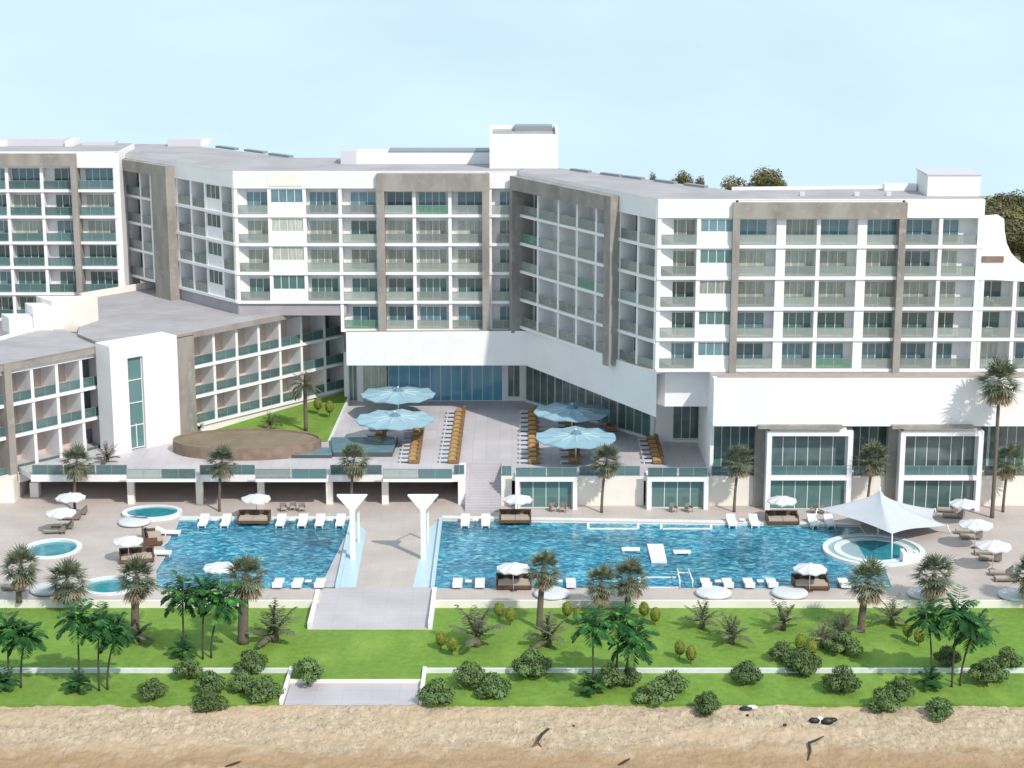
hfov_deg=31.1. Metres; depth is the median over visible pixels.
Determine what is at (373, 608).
entrance ramp
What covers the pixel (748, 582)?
sun lounger
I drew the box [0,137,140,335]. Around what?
hotel wing
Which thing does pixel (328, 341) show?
window
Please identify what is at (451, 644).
clipped shrub
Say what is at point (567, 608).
clipped shrub
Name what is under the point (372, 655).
lawn
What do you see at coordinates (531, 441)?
wicker lounger
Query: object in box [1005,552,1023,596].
fan palm
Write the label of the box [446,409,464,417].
wicker lounger
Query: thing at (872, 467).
fan palm
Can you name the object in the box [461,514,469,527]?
sun lounger
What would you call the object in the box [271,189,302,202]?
window
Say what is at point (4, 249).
window
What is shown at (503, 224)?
window
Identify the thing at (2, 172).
window
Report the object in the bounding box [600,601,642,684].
lush palm
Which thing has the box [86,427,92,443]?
window
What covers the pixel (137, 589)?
fan palm
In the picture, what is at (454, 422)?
wicker lounger
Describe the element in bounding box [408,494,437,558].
pylon
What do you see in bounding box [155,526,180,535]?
sun lounger
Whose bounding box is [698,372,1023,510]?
hotel podium
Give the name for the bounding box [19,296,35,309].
window
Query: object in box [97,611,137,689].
lush palm
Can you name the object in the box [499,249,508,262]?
window
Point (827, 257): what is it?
window
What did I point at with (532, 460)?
wicker lounger
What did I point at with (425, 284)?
window
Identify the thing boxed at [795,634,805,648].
clipped shrub
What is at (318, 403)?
clipped shrub
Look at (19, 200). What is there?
window
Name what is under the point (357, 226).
window
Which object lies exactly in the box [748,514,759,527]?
sun lounger
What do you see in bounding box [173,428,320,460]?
planter
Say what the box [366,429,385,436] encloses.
wicker lounger
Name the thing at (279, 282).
window
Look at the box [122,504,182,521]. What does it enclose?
spa pool
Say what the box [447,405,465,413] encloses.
wicker lounger
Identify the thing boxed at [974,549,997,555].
deck lounger
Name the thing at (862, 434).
window
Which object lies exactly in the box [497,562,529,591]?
parasol
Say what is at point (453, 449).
wicker lounger
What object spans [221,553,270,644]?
fan palm
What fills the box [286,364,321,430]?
date palm
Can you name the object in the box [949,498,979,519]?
parasol
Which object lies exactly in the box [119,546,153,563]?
daybed
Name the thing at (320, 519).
sun lounger
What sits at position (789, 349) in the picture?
window
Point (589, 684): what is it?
lush palm
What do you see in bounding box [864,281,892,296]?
window
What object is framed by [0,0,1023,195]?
sky
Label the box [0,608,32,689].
lush palm
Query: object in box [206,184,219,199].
window
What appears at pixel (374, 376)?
window
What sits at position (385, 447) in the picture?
skylight
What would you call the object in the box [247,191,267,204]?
window
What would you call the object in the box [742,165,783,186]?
tree
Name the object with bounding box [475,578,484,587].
sun lounger
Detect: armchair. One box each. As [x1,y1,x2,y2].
[280,502,286,511]
[289,501,295,510]
[299,502,304,511]
[549,502,556,511]
[560,503,566,512]
[669,503,677,512]
[684,503,692,512]
[810,504,818,513]
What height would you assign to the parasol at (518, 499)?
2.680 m
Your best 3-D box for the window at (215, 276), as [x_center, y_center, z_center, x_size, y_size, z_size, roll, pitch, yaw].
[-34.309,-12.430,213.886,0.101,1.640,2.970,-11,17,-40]
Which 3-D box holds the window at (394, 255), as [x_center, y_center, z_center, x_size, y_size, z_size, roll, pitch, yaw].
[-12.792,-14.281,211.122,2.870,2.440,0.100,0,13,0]
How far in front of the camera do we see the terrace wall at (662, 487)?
188.31 m
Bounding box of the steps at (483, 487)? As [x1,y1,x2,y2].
[465,463,500,511]
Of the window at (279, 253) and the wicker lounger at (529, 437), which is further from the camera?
the window at (279, 253)
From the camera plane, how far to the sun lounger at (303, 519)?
183.35 m
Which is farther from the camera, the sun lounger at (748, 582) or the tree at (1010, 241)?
the tree at (1010, 241)
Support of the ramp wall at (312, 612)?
on the lawn at (372, 655)
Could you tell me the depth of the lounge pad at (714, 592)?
162.65 m
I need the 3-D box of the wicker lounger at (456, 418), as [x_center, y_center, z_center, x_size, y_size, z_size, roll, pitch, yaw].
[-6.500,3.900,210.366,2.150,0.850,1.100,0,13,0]
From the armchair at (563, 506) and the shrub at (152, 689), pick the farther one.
the armchair at (563, 506)
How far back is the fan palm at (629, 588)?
159.19 m
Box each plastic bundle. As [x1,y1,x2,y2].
[739,705,757,715]
[808,716,837,724]
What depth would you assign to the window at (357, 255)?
210.98 m
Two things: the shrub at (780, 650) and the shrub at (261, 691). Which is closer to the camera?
the shrub at (261, 691)
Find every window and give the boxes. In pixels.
[0,168,5,187]
[0,194,6,206]
[0,220,8,235]
[0,245,9,257]
[0,271,11,283]
[0,296,13,313]
[11,168,39,180]
[13,194,41,207]
[15,220,42,232]
[16,245,44,258]
[18,271,45,283]
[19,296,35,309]
[54,168,70,180]
[55,194,71,206]
[57,220,72,232]
[58,245,74,257]
[60,271,75,283]
[82,358,89,377]
[84,390,91,408]
[85,168,113,187]
[86,194,114,207]
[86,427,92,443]
[88,220,115,232]
[89,245,116,257]
[90,271,117,283]
[127,356,144,448]
[136,173,138,186]
[137,199,140,213]
[139,226,141,240]
[140,252,142,267]
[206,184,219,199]
[207,213,220,228]
[208,241,221,256]
[209,269,222,285]
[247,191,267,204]
[248,220,267,233]
[249,249,268,262]
[250,278,269,291]
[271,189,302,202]
[271,218,302,231]
[272,247,303,260]
[273,276,304,288]
[309,191,336,204]
[310,220,337,233]
[310,249,337,262]
[311,278,338,291]
[325,315,329,328]
[326,340,329,356]
[326,368,330,382]
[349,365,356,400]
[350,191,375,204]
[351,220,376,233]
[351,249,376,262]
[352,278,377,291]
[352,306,377,319]
[363,365,386,400]
[387,191,411,204]
[387,220,412,240]
[388,249,412,262]
[388,278,412,291]
[388,365,501,400]
[389,306,413,322]
[418,191,445,204]
[419,220,446,233]
[419,249,446,262]
[419,278,446,291]
[420,306,446,319]
[457,191,481,204]
[457,220,481,233]
[458,249,481,262]
[458,278,481,291]
[458,306,482,319]
[499,191,508,204]
[499,220,508,233]
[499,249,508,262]
[499,278,508,291]
[500,306,508,319]
[508,365,519,396]
[526,366,554,405]
[534,306,536,320]
[535,221,536,236]
[535,249,536,264]
[535,277,536,293]
[555,377,585,402]
[586,390,617,426]
[617,402,650,436]
[634,306,635,323]
[635,245,636,261]
[671,342,692,357]
[672,281,693,296]
[672,312,693,327]
[673,250,694,265]
[673,406,698,438]
[674,219,695,234]
[698,342,728,355]
[699,281,730,293]
[699,311,729,324]
[700,249,731,263]
[701,219,731,231]
[713,426,754,465]
[736,342,762,357]
[737,312,763,327]
[738,281,764,296]
[739,250,765,265]
[740,219,766,234]
[782,342,809,357]
[783,312,810,327]
[784,281,812,296]
[785,250,813,265]
[786,219,814,234]
[816,342,843,357]
[817,312,844,327]
[818,281,845,296]
[819,250,847,265]
[821,219,848,234]
[851,426,886,470]
[862,342,889,357]
[863,312,891,327]
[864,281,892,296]
[866,250,894,265]
[867,219,895,234]
[900,342,925,357]
[902,312,927,327]
[903,281,928,296]
[905,250,930,265]
[906,219,932,234]
[936,342,952,357]
[938,312,953,327]
[939,281,955,296]
[941,250,957,265]
[943,219,958,234]
[980,342,997,357]
[980,426,988,470]
[982,311,999,327]
[984,280,1001,296]
[987,426,1023,465]
[1014,342,1023,357]
[1016,311,1023,327]
[1018,281,1023,296]
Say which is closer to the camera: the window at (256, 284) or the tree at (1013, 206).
the window at (256, 284)
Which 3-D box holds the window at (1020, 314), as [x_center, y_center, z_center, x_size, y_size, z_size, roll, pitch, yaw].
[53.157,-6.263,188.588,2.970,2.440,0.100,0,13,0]
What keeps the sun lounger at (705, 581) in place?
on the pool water
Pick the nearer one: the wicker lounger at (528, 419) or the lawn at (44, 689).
the lawn at (44, 689)
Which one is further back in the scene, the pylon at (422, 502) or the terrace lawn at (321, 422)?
the terrace lawn at (321, 422)
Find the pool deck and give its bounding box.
[0,480,1023,602]
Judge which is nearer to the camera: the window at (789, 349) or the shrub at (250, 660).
the shrub at (250, 660)
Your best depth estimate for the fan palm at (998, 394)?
181.73 m
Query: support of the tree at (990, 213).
on the hillside
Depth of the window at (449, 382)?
219.65 m
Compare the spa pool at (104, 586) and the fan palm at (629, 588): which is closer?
the fan palm at (629, 588)
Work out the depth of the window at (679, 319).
188.15 m
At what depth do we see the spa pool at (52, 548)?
176.04 m
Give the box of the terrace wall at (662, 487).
[501,466,708,509]
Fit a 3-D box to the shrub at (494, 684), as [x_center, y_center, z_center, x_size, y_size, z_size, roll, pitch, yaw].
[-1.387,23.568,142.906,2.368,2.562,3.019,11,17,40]
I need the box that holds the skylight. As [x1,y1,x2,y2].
[292,437,397,457]
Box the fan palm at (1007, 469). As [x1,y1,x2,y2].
[989,441,1023,511]
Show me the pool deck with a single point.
(391, 551)
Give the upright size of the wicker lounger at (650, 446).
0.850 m
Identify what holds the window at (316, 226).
in the hotel wing at (357, 239)
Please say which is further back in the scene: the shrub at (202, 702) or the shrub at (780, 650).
the shrub at (780, 650)
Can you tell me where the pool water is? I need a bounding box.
[156,520,890,587]
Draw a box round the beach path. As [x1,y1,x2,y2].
[284,683,420,705]
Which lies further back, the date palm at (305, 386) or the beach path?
the date palm at (305, 386)
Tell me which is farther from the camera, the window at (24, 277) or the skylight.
the window at (24, 277)
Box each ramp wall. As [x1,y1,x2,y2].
[279,666,292,704]
[307,589,319,628]
[419,666,426,704]
[428,587,436,628]
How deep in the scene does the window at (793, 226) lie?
185.96 m
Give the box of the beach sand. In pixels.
[0,704,1023,767]
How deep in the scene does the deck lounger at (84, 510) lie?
185.91 m
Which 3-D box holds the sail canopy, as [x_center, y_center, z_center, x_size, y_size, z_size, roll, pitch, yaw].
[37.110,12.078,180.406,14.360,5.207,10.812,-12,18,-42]
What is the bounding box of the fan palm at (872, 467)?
[853,439,890,496]
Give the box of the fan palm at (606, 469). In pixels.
[588,442,623,512]
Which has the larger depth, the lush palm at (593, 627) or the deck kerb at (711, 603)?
the deck kerb at (711, 603)
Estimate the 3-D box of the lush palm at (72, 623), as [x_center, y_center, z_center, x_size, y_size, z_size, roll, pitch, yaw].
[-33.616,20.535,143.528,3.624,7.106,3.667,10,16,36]
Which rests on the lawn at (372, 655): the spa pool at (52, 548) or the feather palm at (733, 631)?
the feather palm at (733, 631)
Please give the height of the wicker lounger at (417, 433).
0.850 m
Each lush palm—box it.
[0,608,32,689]
[0,664,19,690]
[1,618,48,687]
[54,598,95,689]
[61,667,93,692]
[76,601,122,690]
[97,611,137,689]
[160,570,206,657]
[167,633,197,657]
[184,572,225,659]
[200,580,247,657]
[569,604,614,687]
[577,670,606,695]
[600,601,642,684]
[607,614,659,684]
[904,599,947,685]
[914,664,944,690]
[934,584,983,686]
[952,608,998,685]
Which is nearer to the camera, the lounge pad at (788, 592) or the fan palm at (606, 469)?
the lounge pad at (788, 592)
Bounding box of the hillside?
[978,196,1022,260]
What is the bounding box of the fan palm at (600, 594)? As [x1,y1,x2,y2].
[578,561,622,615]
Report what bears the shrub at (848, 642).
on the lawn at (372, 655)
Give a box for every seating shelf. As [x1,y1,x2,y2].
[587,522,638,529]
[660,523,711,529]
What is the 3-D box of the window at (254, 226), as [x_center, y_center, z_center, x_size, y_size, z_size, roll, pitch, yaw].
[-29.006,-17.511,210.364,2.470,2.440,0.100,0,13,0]
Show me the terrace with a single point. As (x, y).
(491, 431)
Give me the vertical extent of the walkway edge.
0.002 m
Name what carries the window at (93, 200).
in the hotel wing at (64, 223)
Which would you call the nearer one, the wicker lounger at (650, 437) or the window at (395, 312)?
the wicker lounger at (650, 437)
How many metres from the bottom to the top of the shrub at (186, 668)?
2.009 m
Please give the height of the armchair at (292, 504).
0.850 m
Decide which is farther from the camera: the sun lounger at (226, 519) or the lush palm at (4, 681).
the sun lounger at (226, 519)
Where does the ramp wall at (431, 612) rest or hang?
on the lawn at (372, 655)
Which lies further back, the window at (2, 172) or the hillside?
the hillside
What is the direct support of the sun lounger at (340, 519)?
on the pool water
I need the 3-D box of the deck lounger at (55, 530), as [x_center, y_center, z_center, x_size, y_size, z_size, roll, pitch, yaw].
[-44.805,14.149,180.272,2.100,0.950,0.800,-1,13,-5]
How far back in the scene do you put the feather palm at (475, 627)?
151.91 m
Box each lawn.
[0,608,1023,683]
[0,673,286,707]
[215,392,346,441]
[422,673,1023,707]
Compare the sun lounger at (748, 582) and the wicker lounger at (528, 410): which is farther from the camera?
the wicker lounger at (528, 410)
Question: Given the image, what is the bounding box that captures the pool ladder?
[676,568,692,588]
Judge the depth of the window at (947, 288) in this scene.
187.42 m
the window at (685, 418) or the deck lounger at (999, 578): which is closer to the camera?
the deck lounger at (999, 578)
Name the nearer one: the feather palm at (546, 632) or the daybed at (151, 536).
the feather palm at (546, 632)
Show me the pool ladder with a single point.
(687, 572)
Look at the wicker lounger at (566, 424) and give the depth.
207.43 m
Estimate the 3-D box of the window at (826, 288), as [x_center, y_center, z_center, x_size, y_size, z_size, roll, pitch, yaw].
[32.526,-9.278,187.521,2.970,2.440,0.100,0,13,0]
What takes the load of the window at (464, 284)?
in the hotel wing at (357, 239)
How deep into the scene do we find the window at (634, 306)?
193.42 m
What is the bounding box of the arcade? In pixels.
[31,463,465,503]
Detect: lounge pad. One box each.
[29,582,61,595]
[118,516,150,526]
[534,586,569,599]
[696,586,731,599]
[772,586,807,599]
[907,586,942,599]
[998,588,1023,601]
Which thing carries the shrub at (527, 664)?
on the lawn at (562, 689)
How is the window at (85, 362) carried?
in the hotel wing at (48, 391)
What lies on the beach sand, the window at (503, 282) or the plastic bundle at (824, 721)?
the plastic bundle at (824, 721)
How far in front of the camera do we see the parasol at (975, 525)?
174.66 m
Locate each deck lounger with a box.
[1,584,25,590]
[43,523,65,534]
[51,518,73,529]
[59,510,80,520]
[76,505,87,515]
[936,506,957,512]
[942,509,964,518]
[955,528,977,533]
[959,531,982,539]
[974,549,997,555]
[978,552,1001,562]
[989,566,1013,575]
[993,571,1018,581]
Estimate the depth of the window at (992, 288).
187.74 m
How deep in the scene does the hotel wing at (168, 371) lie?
206.63 m
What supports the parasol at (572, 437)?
on the terrace
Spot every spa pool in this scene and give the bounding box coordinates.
[26,538,81,558]
[81,575,132,595]
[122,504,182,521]
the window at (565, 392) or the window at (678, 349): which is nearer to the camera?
the window at (678, 349)
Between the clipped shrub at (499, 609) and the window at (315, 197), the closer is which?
the clipped shrub at (499, 609)
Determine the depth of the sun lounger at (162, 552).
173.42 m
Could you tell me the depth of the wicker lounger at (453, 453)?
194.86 m
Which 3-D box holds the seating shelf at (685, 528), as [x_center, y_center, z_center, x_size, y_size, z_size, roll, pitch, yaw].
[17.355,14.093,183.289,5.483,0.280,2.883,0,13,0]
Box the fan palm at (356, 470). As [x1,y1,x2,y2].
[335,442,372,493]
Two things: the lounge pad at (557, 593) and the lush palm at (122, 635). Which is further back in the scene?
the lounge pad at (557, 593)
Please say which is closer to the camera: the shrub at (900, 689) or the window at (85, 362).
the shrub at (900, 689)
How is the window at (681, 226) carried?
in the hotel wing at (684, 289)
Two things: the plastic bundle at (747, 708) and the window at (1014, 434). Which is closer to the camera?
the plastic bundle at (747, 708)
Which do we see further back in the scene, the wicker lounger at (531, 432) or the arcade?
the wicker lounger at (531, 432)
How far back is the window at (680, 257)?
186.69 m
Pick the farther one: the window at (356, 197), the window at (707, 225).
the window at (356, 197)
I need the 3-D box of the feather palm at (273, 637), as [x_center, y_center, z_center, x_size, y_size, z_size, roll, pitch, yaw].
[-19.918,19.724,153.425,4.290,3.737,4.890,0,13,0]
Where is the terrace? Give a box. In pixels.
[17,399,709,480]
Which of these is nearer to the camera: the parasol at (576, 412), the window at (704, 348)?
the window at (704, 348)
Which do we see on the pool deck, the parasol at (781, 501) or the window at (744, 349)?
the parasol at (781, 501)
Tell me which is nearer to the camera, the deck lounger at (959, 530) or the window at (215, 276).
the deck lounger at (959, 530)
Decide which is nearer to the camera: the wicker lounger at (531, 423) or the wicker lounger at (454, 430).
the wicker lounger at (454, 430)
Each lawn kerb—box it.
[0,668,288,672]
[328,397,349,441]
[427,668,1023,672]
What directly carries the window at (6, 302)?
in the hotel wing at (64, 223)
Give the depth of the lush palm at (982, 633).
143.43 m
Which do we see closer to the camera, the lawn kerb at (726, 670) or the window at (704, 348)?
the lawn kerb at (726, 670)
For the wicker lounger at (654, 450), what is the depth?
196.49 m
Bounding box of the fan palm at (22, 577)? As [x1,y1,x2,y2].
[0,543,42,602]
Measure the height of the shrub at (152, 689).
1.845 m
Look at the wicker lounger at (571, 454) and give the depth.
195.45 m
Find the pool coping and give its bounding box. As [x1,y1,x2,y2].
[180,515,860,587]
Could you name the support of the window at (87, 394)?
in the hotel wing at (48, 391)
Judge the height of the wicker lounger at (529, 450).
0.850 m
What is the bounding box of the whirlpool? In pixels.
[822,533,924,566]
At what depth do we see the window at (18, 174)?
223.38 m
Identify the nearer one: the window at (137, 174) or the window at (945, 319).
the window at (945, 319)
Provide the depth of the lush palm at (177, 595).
148.24 m
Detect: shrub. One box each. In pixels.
[136,677,168,699]
[172,657,203,679]
[191,689,228,712]
[193,670,226,695]
[226,669,256,691]
[233,649,268,672]
[243,675,285,703]
[291,657,324,684]
[313,397,322,409]
[325,400,333,415]
[415,677,455,706]
[435,631,446,649]
[446,636,457,654]
[452,660,485,687]
[474,671,511,699]
[494,601,504,619]
[505,607,515,624]
[512,648,553,677]
[562,601,572,619]
[573,607,582,623]
[594,662,625,687]
[621,666,642,684]
[634,680,677,705]
[638,601,649,618]
[649,607,660,624]
[655,669,689,692]
[674,639,685,658]
[685,645,696,663]
[694,691,721,714]
[728,659,763,683]
[767,640,796,662]
[783,646,822,675]
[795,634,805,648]
[806,639,817,658]
[820,664,861,692]
[821,631,863,655]
[865,686,902,712]
[884,675,915,700]
[902,622,913,640]
[913,628,924,646]
[923,696,954,721]
[933,645,961,665]
[967,657,1011,683]
[991,646,1023,668]
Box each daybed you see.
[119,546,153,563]
[141,527,162,545]
[237,510,270,524]
[496,572,531,589]
[499,509,530,523]
[765,510,799,524]
[791,573,829,590]
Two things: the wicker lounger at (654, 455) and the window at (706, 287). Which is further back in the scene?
the wicker lounger at (654, 455)
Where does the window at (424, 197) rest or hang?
in the hotel wing at (357, 239)
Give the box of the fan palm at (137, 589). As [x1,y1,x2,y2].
[113,552,163,643]
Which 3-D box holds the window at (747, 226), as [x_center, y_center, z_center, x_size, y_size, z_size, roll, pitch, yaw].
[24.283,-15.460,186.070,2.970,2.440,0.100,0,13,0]
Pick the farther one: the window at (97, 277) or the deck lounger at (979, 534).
the window at (97, 277)
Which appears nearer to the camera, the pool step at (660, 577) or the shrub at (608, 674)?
the shrub at (608, 674)
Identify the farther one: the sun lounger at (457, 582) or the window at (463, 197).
the window at (463, 197)
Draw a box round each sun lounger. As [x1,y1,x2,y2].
[154,549,171,556]
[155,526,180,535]
[197,514,209,527]
[220,514,231,527]
[272,578,284,587]
[275,514,286,527]
[291,578,303,587]
[297,514,307,527]
[314,514,324,527]
[314,578,325,587]
[335,514,345,527]
[452,578,462,587]
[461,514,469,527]
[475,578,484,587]
[481,514,489,527]
[566,578,575,587]
[700,578,711,586]
[721,578,733,587]
[726,514,736,527]
[742,578,754,587]
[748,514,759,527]
[765,578,778,587]
[807,514,818,527]
[823,514,835,527]
[837,578,850,587]
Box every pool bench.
[622,547,639,551]
[673,550,690,554]
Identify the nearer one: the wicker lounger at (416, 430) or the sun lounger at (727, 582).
the sun lounger at (727, 582)
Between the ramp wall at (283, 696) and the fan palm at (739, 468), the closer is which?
the ramp wall at (283, 696)
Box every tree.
[649,170,655,179]
[670,170,693,183]
[694,176,704,184]
[720,174,746,189]
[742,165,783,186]
[774,178,787,185]
[985,192,1023,212]
[985,203,1023,226]
[985,211,1002,215]
[991,202,1023,255]
[997,189,1023,210]
[1004,218,1023,253]
[1005,229,1020,248]
[1007,218,1023,262]
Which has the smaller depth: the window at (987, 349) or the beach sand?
the beach sand
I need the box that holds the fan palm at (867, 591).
[842,555,890,632]
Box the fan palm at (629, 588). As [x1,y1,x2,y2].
[609,554,651,612]
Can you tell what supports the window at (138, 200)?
in the hotel wing at (357, 239)
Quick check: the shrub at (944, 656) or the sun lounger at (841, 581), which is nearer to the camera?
the shrub at (944, 656)
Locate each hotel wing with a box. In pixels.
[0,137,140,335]
[0,303,100,502]
[36,281,345,454]
[122,124,557,331]
[509,168,1023,405]
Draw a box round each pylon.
[337,494,366,558]
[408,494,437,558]
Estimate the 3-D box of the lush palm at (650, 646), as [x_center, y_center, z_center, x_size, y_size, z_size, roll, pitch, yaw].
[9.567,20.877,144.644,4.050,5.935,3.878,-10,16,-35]
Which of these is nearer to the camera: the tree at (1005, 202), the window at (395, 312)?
the window at (395, 312)
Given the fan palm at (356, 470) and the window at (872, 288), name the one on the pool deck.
the fan palm at (356, 470)
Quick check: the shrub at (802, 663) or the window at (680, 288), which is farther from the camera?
the window at (680, 288)
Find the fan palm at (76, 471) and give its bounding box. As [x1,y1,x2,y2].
[57,441,95,509]
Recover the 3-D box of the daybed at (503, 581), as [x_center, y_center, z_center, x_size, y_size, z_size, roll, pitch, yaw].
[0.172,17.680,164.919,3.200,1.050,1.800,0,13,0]
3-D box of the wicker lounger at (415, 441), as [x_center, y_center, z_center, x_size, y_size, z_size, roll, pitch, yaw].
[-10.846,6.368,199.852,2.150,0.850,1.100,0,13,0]
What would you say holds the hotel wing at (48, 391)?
on the pool deck
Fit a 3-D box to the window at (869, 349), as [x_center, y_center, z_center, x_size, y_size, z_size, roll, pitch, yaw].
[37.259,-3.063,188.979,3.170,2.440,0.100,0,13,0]
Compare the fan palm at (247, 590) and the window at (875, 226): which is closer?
the fan palm at (247, 590)
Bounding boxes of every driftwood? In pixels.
[225,761,240,766]
[532,728,549,746]
[807,736,823,760]
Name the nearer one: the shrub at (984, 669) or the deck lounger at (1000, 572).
the shrub at (984, 669)
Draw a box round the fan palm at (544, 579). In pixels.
[519,546,567,627]
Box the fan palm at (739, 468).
[721,442,756,511]
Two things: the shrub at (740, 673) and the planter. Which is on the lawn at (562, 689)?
the shrub at (740, 673)
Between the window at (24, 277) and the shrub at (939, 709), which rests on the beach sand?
the shrub at (939, 709)
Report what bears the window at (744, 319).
in the hotel wing at (684, 289)
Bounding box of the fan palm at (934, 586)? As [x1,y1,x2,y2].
[908,552,960,607]
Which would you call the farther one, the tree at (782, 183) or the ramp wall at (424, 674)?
the tree at (782, 183)
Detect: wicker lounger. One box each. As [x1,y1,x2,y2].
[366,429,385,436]
[373,433,383,438]
[399,453,419,462]
[400,449,420,458]
[401,442,421,450]
[401,445,420,454]
[402,438,421,446]
[403,434,422,442]
[404,427,423,434]
[404,430,422,438]
[439,453,459,462]
[440,445,460,454]
[440,449,459,458]
[441,441,460,450]
[442,433,461,441]
[442,437,461,446]
[443,429,462,437]
[444,421,463,429]
[444,425,462,433]
[445,417,463,425]
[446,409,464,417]
[446,413,464,421]
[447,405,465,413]
[519,405,537,413]
[519,412,535,418]
[519,416,537,422]
[519,419,537,427]
[519,423,538,431]
[519,427,538,436]
[519,432,538,440]
[519,439,536,445]
[519,441,538,448]
[519,445,538,452]
[519,450,538,458]
[519,454,539,463]
[556,422,574,427]
[559,448,579,456]
[560,454,580,463]
[596,422,615,430]
[598,422,609,425]
[638,434,657,441]
[639,437,658,445]
[640,441,659,450]
[641,445,661,454]
[642,450,662,458]
[643,454,663,463]
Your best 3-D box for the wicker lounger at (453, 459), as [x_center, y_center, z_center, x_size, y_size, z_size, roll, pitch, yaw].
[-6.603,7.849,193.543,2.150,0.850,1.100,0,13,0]
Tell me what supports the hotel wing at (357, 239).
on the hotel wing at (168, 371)
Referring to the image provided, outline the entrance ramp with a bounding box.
[312,588,431,628]
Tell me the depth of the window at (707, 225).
184.79 m
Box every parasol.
[46,507,75,534]
[55,492,85,508]
[113,536,142,554]
[203,561,234,590]
[241,494,270,509]
[355,409,433,443]
[361,385,435,408]
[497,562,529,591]
[503,494,532,509]
[534,401,609,425]
[536,426,615,457]
[767,496,796,510]
[793,563,826,592]
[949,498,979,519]
[958,518,992,548]
[976,539,1011,569]
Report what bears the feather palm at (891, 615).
on the lawn at (372, 655)
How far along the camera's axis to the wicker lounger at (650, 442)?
199.90 m
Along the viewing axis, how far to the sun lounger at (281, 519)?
183.36 m
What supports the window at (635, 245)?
in the hotel wing at (684, 289)
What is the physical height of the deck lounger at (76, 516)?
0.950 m
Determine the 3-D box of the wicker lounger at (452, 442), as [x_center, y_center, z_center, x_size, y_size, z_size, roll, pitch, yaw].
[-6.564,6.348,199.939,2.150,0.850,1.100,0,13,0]
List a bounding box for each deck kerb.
[0,600,312,607]
[435,600,1023,607]
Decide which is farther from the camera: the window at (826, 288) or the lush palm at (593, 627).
the window at (826, 288)
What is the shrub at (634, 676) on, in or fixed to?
on the lawn at (562, 689)
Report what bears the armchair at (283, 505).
on the pool deck
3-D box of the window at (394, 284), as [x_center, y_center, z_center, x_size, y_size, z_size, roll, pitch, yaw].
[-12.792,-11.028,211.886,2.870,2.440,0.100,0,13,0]
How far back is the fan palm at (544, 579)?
155.14 m
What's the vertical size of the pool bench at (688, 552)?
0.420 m
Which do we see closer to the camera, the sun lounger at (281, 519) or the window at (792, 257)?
the sun lounger at (281, 519)
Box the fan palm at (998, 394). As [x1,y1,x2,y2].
[972,353,1023,517]
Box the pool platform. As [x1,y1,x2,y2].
[647,544,666,562]
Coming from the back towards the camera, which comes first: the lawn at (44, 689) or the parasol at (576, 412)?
the parasol at (576, 412)
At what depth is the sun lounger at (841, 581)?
164.79 m
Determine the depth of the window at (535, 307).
211.34 m
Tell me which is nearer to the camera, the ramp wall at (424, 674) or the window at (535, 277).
the ramp wall at (424, 674)
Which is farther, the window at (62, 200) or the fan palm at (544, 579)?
the window at (62, 200)
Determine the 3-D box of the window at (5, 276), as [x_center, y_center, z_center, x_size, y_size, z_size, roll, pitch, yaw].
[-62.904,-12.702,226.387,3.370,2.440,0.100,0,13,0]
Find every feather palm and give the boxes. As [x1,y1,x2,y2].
[94,441,119,464]
[122,611,154,641]
[246,598,299,646]
[261,411,279,428]
[448,604,505,647]
[524,609,571,648]
[679,597,722,628]
[710,611,754,644]
[763,599,806,630]
[806,618,839,648]
[824,609,862,634]
[872,593,911,624]
[959,612,1001,636]
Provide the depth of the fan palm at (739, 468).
185.54 m
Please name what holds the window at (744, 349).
in the hotel wing at (684, 289)
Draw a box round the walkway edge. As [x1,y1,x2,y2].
[324,520,438,586]
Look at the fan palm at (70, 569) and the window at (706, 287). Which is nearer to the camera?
the fan palm at (70, 569)
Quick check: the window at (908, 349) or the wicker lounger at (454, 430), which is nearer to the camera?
the window at (908, 349)
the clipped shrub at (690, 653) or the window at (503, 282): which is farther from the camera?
the window at (503, 282)
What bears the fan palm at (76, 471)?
on the pool deck
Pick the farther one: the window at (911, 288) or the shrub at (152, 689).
the window at (911, 288)
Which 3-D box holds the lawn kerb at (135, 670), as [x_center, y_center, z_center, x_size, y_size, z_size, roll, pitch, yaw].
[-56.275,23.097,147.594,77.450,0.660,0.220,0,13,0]
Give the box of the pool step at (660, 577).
[638,577,678,587]
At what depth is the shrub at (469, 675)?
144.10 m
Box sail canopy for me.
[812,487,950,558]
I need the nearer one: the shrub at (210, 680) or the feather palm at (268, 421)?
the shrub at (210, 680)
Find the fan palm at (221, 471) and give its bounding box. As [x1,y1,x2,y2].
[203,443,240,511]
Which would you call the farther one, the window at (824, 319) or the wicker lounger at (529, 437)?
the wicker lounger at (529, 437)
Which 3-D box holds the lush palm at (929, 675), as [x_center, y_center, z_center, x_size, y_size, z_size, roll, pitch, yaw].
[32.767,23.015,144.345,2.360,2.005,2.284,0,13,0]
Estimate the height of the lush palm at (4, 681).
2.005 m
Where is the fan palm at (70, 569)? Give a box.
[41,555,93,605]
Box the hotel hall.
[343,329,698,442]
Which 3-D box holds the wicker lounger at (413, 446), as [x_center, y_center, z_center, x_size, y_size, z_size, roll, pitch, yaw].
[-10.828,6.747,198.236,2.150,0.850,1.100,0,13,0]
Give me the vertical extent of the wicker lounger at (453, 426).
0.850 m
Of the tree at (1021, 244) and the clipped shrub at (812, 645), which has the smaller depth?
the clipped shrub at (812, 645)
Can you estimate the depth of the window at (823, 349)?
188.84 m
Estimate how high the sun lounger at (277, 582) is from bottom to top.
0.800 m

